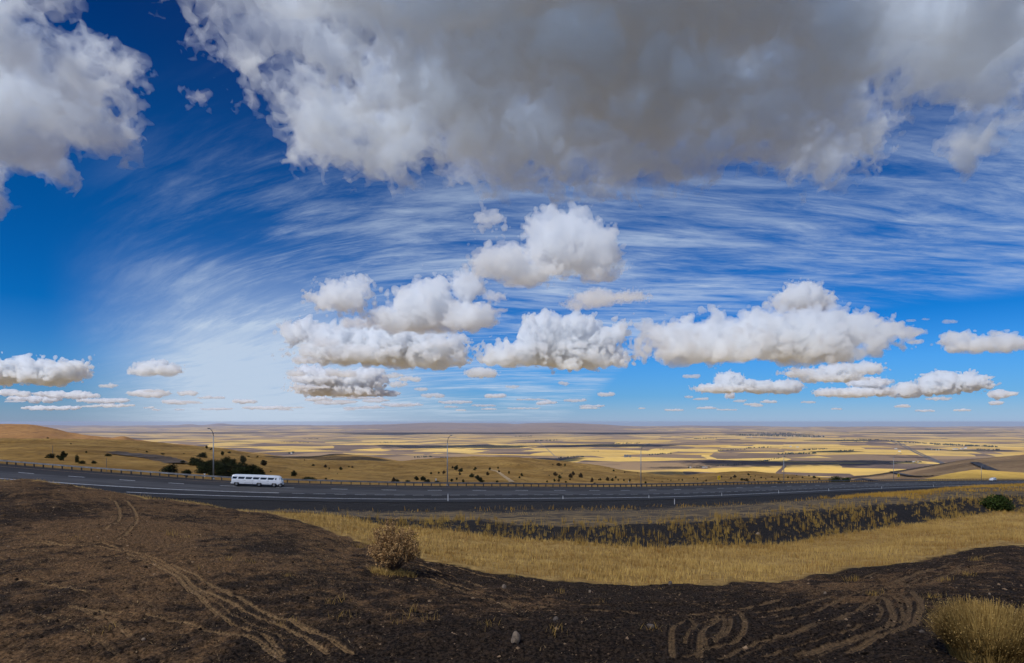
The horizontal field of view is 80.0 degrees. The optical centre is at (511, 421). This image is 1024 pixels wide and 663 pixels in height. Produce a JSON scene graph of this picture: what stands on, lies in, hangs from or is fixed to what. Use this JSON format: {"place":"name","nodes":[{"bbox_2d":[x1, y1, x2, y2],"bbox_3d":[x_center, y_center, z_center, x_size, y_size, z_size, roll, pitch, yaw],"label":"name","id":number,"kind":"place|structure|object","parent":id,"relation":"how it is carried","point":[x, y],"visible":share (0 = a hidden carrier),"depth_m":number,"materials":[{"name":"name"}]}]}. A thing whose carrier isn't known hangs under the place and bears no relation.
{"place":"outdoors","nodes":[
{"label":"outdoors","id":0,"kind":"place"},
{"bbox_2d":[0,424,194,445],"bbox_3d":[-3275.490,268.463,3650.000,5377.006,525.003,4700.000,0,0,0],"label":"hills","id":1,"kind":"structure","parent":0,"point":[20,431],"depth_m":2284.02,"materials":[{"name":"plant"}]},
{"bbox_2d":[241,451,396,460],"bbox_3d":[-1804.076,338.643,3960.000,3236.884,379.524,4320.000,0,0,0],"label":"hills","id":2,"kind":"structure","parent":0,"point":[342,457],"depth_m":3075.94,"materials":[{"name":"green plant"}]},
{"bbox_2d":[0,438,859,486],"bbox_3d":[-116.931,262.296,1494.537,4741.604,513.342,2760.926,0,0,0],"label":"hillside","id":3,"kind":"structure","parent":0,"point":[37,450],"depth_m":638.24,"materials":[{"name":"yellow plant"}]},
{"bbox_2d":[45,453,54,457],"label":"tree","id":4,"kind":"object","parent":3,"relation":"on","point":[50,455],"visible":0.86,"depth_m":240.87,"materials":[{"name":"green plant"}]},
{"bbox_2d":[58,451,67,460],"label":"tree","id":5,"kind":"object","parent":3,"relation":"on","point":[63,455],"visible":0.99,"depth_m":228.36,"materials":[{"name":"green plant"}]},
{"bbox_2d":[109,451,186,462],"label":"burnt ground","id":6,"kind":"structure","parent":3,"relation":"on","point":[164,459],"depth_m":275.62,"materials":[{"name":"brown soil"}]},
{"bbox_2d":[159,464,179,474],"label":"tree","id":7,"kind":"object","parent":3,"relation":"on","point":[171,469],"visible":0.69,"depth_m":187.03,"materials":[{"name":"green plant"}]},
{"bbox_2d":[181,469,191,476],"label":"tree","id":8,"kind":"object","parent":3,"relation":"on","point":[187,471],"visible":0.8,"depth_m":183.14,"materials":[{"name":"green plant"}]},
{"bbox_2d":[188,458,201,465],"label":"tree","id":9,"kind":"object","parent":3,"relation":"on","point":[195,459],"visible":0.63,"depth_m":249.73,"materials":[{"name":"green plant"}]},
{"bbox_2d":[196,452,207,457],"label":"tree","id":10,"kind":"object","parent":3,"relation":"on","point":[203,455],"visible":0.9,"depth_m":601.73,"materials":[{"name":"green plant"}]},
{"bbox_2d":[195,460,209,467],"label":"tree","id":11,"kind":"object","parent":3,"relation":"on","point":[201,463],"visible":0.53,"depth_m":234.34,"materials":[{"name":"green plant"}]},
{"bbox_2d":[194,464,211,473],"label":"tree","id":12,"kind":"object","parent":3,"relation":"on","point":[202,469],"visible":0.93,"depth_m":206.69,"materials":[{"name":"green plant"}]},
{"bbox_2d":[210,460,223,465],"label":"tree","id":13,"kind":"object","parent":3,"relation":"on","point":[216,463],"visible":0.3,"depth_m":238.38,"materials":[{"name":"green plant"}]},
{"bbox_2d":[212,462,226,471],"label":"tree","id":14,"kind":"object","parent":3,"relation":"on","point":[217,466],"visible":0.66,"depth_m":214.67,"materials":[{"name":"green plant"}]},
{"bbox_2d":[218,456,231,462],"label":"tree","id":15,"kind":"object","parent":3,"relation":"on","point":[225,460],"visible":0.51,"depth_m":261.82,"materials":[{"name":"green plant"}]},
{"bbox_2d":[218,468,233,476],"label":"tree","id":16,"kind":"object","parent":3,"relation":"on","point":[228,473],"visible":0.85,"depth_m":199.25,"materials":[{"name":"green plant"}]},
{"bbox_2d":[226,458,235,463],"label":"tree","id":17,"kind":"object","parent":3,"relation":"on","point":[232,460],"visible":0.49,"depth_m":258.32,"materials":[{"name":"green plant"}]},
{"bbox_2d":[226,462,237,469],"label":"tree","id":18,"kind":"object","parent":3,"relation":"on","point":[230,465],"visible":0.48,"depth_m":234.68,"materials":[{"name":"green plant"}]},
{"bbox_2d":[233,465,247,472],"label":"tree","id":19,"kind":"object","parent":3,"relation":"on","point":[237,468],"visible":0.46,"depth_m":210.59,"materials":[{"name":"green plant"}]},
{"bbox_2d":[235,461,248,466],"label":"tree","id":20,"kind":"object","parent":3,"relation":"on","point":[240,464],"visible":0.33,"depth_m":242.83,"materials":[{"name":"green plant"}]},
{"bbox_2d":[240,455,246,462],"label":"tree","id":21,"kind":"object","parent":3,"relation":"on","point":[243,458],"visible":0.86,"depth_m":612.25,"materials":[{"name":"green plant"}]},
{"bbox_2d":[240,464,257,473],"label":"tree","id":22,"kind":"object","parent":3,"relation":"on","point":[250,468],"visible":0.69,"depth_m":210.91,"materials":[{"name":"green plant"}]},
{"bbox_2d":[250,469,260,474],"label":"tree","id":23,"kind":"object","parent":3,"relation":"on","point":[256,472],"visible":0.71,"depth_m":211.10,"materials":[{"name":"green plant"}]},
{"bbox_2d":[258,468,264,474],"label":"tree","id":24,"kind":"object","parent":3,"relation":"on","point":[260,470],"visible":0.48,"depth_m":215.35,"materials":[{"name":"green plant"}]},
{"bbox_2d":[828,476,843,481],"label":"tree","id":25,"kind":"object","parent":3,"relation":"on","point":[838,478],"visible":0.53,"depth_m":229.47,"materials":[{"name":"green plant"}]},
{"bbox_2d":[493,470,513,481],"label":"path","id":26,"kind":"structure","parent":0,"point":[506,477],"depth_m":467.53,"materials":[{"name":"beige soil"}]},
{"bbox_2d":[0,463,1023,662],"bbox_3d":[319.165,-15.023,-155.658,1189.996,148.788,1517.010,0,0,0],"label":"ground","id":27,"kind":"structure","parent":0,"point":[481,638],"depth_m":30.30,"materials":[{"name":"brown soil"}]},
{"bbox_2d":[207,428,214,478],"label":"street lamp","id":28,"kind":"object","parent":27,"relation":"on","point":[213,453],"visible":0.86,"depth_m":110.83,"materials":[{"name":"metal"}]},
{"bbox_2d":[367,564,416,576],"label":"dry grass","id":29,"kind":"structure","parent":27,"relation":"on","point":[392,572],"depth_m":35.73,"materials":[{"name":"beige plant"}]},
{"bbox_2d":[366,517,420,571],"bbox_3d":[-6.981,7.195,36.073,3.239,3.636,3.334,0,0,-26],"label":"bush","id":30,"kind":"object","parent":27,"relation":"on","point":[381,552],"visible":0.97,"depth_m":35.59,"materials":[{"name":"beige plant"}]},
{"bbox_2d":[446,435,451,485],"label":"street lamp","id":31,"kind":"object","parent":27,"relation":"on","point":[447,460],"visible":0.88,"depth_m":121.83,"materials":[{"name":"metal"}]},
{"bbox_2d":[1,481,1014,662],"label":"straw","id":32,"kind":"object","parent":27,"relation":"on","point":[281,573],"visible":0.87,"depth_m":29.25,"materials":[{"name":"beige plant"}]},
{"bbox_2d":[0,460,1019,486],"bbox_3d":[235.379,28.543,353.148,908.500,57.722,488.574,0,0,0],"label":"guardrail","id":33,"kind":"object","parent":27,"relation":"on","point":[309,480],"visible":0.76,"depth_m":120.92,"materials":[{"name":"metal"}]},
{"bbox_2d":[0,478,1023,585],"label":"dry grass","id":34,"kind":"structure","parent":27,"relation":"on","point":[752,568],"depth_m":56.48,"materials":[{"name":"yellow plant"}]},
{"bbox_2d":[0,482,1023,662],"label":"clods","id":35,"kind":"object","parent":27,"relation":"on","point":[521,616],"visible":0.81,"depth_m":27.32,"materials":[{"name":"brown soil"}]},
{"bbox_2d":[511,631,519,643],"bbox_3d":[0.119,6.882,19.389,0.288,0.485,0.256,7,0,0],"label":"rock","id":36,"kind":"object","parent":27,"relation":"on","point":[515,638],"visible":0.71,"depth_m":19.30,"materials":[{"name":"grey stone"}]},
{"bbox_2d":[278,485,1023,524],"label":"dry grass","id":37,"kind":"structure","parent":27,"relation":"on","point":[661,511],"depth_m":85.48,"materials":[{"name":"plant"}]},
{"bbox_2d":[647,624,654,628],"bbox_3d":[4.897,7.227,21.538,0.275,0.172,0.251,7,0,0],"label":"rock","id":38,"kind":"object","parent":27,"relation":"on","point":[652,626],"visible":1,"depth_m":21.45,"materials":[{"name":"grey stone"}]},
{"bbox_2d":[323,485,1023,551],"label":"weeds","id":39,"kind":"object","parent":27,"relation":"on","point":[575,541],"visible":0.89,"depth_m":68.36,"materials":[{"name":"plant"}]},
{"bbox_2d":[338,483,1023,512],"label":"weeds","id":40,"kind":"object","parent":27,"relation":"on","point":[851,496],"visible":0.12,"depth_m":109.93,"materials":[{"name":"yellow plant"}]},
{"bbox_2d":[820,483,1023,501],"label":"weeds","id":41,"kind":"object","parent":27,"relation":"on","point":[904,494],"visible":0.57,"depth_m":119.76,"materials":[{"name":"plant"}]},
{"bbox_2d":[916,590,1023,662],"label":"bush","id":42,"kind":"object","parent":27,"relation":"on","point":[987,632],"visible":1,"depth_m":17.33,"materials":[{"name":"plant"}]},
{"bbox_2d":[978,494,1015,511],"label":"bush","id":43,"kind":"object","parent":27,"relation":"on","point":[997,503],"visible":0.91,"depth_m":100.05,"materials":[{"name":"green plant"}]},
{"bbox_2d":[0,464,1023,501],"bbox_3d":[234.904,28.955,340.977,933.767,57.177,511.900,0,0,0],"label":"road","id":44,"kind":"structure","parent":0,"point":[152,492],"depth_m":106.68,"materials":[{"name":"grey asphalt"}]},
{"bbox_2d":[0,478,268,492],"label":"road markings","id":45,"kind":"object","parent":44,"relation":"on","point":[153,488],"visible":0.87,"depth_m":94.18,"materials":[{"name":"white paint"}]},
{"bbox_2d":[0,466,1005,489],"bbox_3d":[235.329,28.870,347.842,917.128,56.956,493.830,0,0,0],"label":"road lane","id":46,"kind":"structure","parent":44,"relation":"on","point":[62,473],"depth_m":109.98,"materials":[{"name":"grey asphalt"}]},
{"bbox_2d":[231,474,283,486],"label":"bus","id":47,"kind":"object","parent":46,"relation":"on","point":[251,479],"visible":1,"depth_m":103.47,"materials":[{"name":"white paint"}]},
{"bbox_2d":[3,466,1019,487],"bbox_3d":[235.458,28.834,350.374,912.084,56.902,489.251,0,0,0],"label":"road markings","id":48,"kind":"object","parent":44,"relation":"on","point":[491,487],"visible":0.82,"depth_m":121.03,"materials":[{"name":"white paint"}]},
{"bbox_2d":[0,471,1023,494],"bbox_3d":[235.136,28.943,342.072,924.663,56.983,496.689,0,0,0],"label":"road lane","id":49,"kind":"structure","parent":44,"relation":"on","point":[80,480],"depth_m":104.89,"materials":[{"name":"grey asphalt"}]},
{"bbox_2d":[18,472,1011,490],"bbox_3d":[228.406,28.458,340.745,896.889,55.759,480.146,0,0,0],"label":"road markings","id":50,"kind":"object","parent":44,"relation":"on","point":[554,490],"visible":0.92,"depth_m":121.99,"materials":[{"name":"white paint"}]},
{"bbox_2d":[134,485,961,498],"bbox_3d":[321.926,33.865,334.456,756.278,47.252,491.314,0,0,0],"label":"road markings","id":51,"kind":"object","parent":44,"relation":"on","point":[503,498],"visible":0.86,"depth_m":104.03,"materials":[{"name":"white paint"}]},
{"bbox_2d":[0,0,1023,426],"label":"sky","id":52,"kind":"structure","parent":0,"point":[784,213],"materials":[{"name":"blue"}]},
{"bbox_2d":[30,423,1023,432],"bbox_3d":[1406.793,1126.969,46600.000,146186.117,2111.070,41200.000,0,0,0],"label":"hills","id":53,"kind":"structure","parent":0,"point":[494,428],"depth_m":36798.03,"materials":[{"name":"brown soil"}]},
{"bbox_2d":[54,425,1023,478],"bbox_3d":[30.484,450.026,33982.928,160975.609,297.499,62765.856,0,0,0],"label":"land","id":54,"kind":"structure","parent":0,"point":[872,456],"depth_m":12758.31,"materials":[{"name":"beige plant"}]},
{"bbox_2d":[757,432,795,433],"bbox_3d":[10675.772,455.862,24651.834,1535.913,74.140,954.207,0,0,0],"label":"distant trees","id":55,"kind":"object","parent":54,"relation":"on","point":[776,433],"visible":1,"depth_m":24432.24,"materials":[{"name":"green plant"}]},
{"bbox_2d":[739,434,823,436],"bbox_3d":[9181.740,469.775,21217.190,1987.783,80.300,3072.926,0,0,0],"label":"distant trees","id":56,"kind":"object","parent":54,"relation":"on","point":[780,435],"visible":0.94,"depth_m":20936.63,"materials":[{"name":"green plant"}]},
{"bbox_2d":[777,452,815,454],"bbox_3d":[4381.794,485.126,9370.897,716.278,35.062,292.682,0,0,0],"label":"distant trees","id":57,"kind":"object","parent":54,"relation":"on","point":[797,453],"visible":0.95,"depth_m":9380.39,"materials":[{"name":"green plant"}]},
{"bbox_2d":[890,441,940,463],"bbox_3d":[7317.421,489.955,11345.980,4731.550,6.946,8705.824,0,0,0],"label":"highway","id":58,"kind":"structure","parent":54,"relation":"on","point":[918,453],"depth_m":9273.78,"materials":[{"name":"grey asphalt"}]},
{"bbox_2d":[934,443,997,446],"bbox_3d":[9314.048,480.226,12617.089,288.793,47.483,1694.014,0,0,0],"label":"distant trees","id":59,"kind":"object","parent":54,"relation":"on","point":[965,445],"visible":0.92,"depth_m":12413.40,"materials":[{"name":"green plant"}]},
{"bbox_2d":[854,478,878,480],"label":"road","id":60,"kind":"structure","parent":0,"point":[865,478],"depth_m":1704.25,"materials":[{"name":"grey asphalt"}]},
{"bbox_2d":[890,471,932,475],"bbox_3d":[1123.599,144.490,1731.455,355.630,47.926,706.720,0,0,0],"label":"road","id":61,"kind":"structure","parent":0,"point":[905,474],"depth_m":1650.31,"materials":[{"name":"grey asphalt"}]},
{"bbox_2d":[841,455,1023,480],"bbox_3d":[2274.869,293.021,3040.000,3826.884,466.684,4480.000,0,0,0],"label":"hills","id":62,"kind":"structure","parent":0,"point":[1014,463],"depth_m":1603.79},
{"bbox_2d":[918,470,1023,480],"bbox_3d":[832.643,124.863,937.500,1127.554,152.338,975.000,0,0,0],"label":"hills","id":63,"kind":"structure","parent":0,"point":[986,474],"depth_m":779.60,"materials":[{"name":"yellow plant"}]},
{"bbox_2d":[971,462,998,470],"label":"road","id":64,"kind":"structure","parent":0,"point":[984,466],"depth_m":1435.77,"materials":[{"name":"grey asphalt"}]}
]}

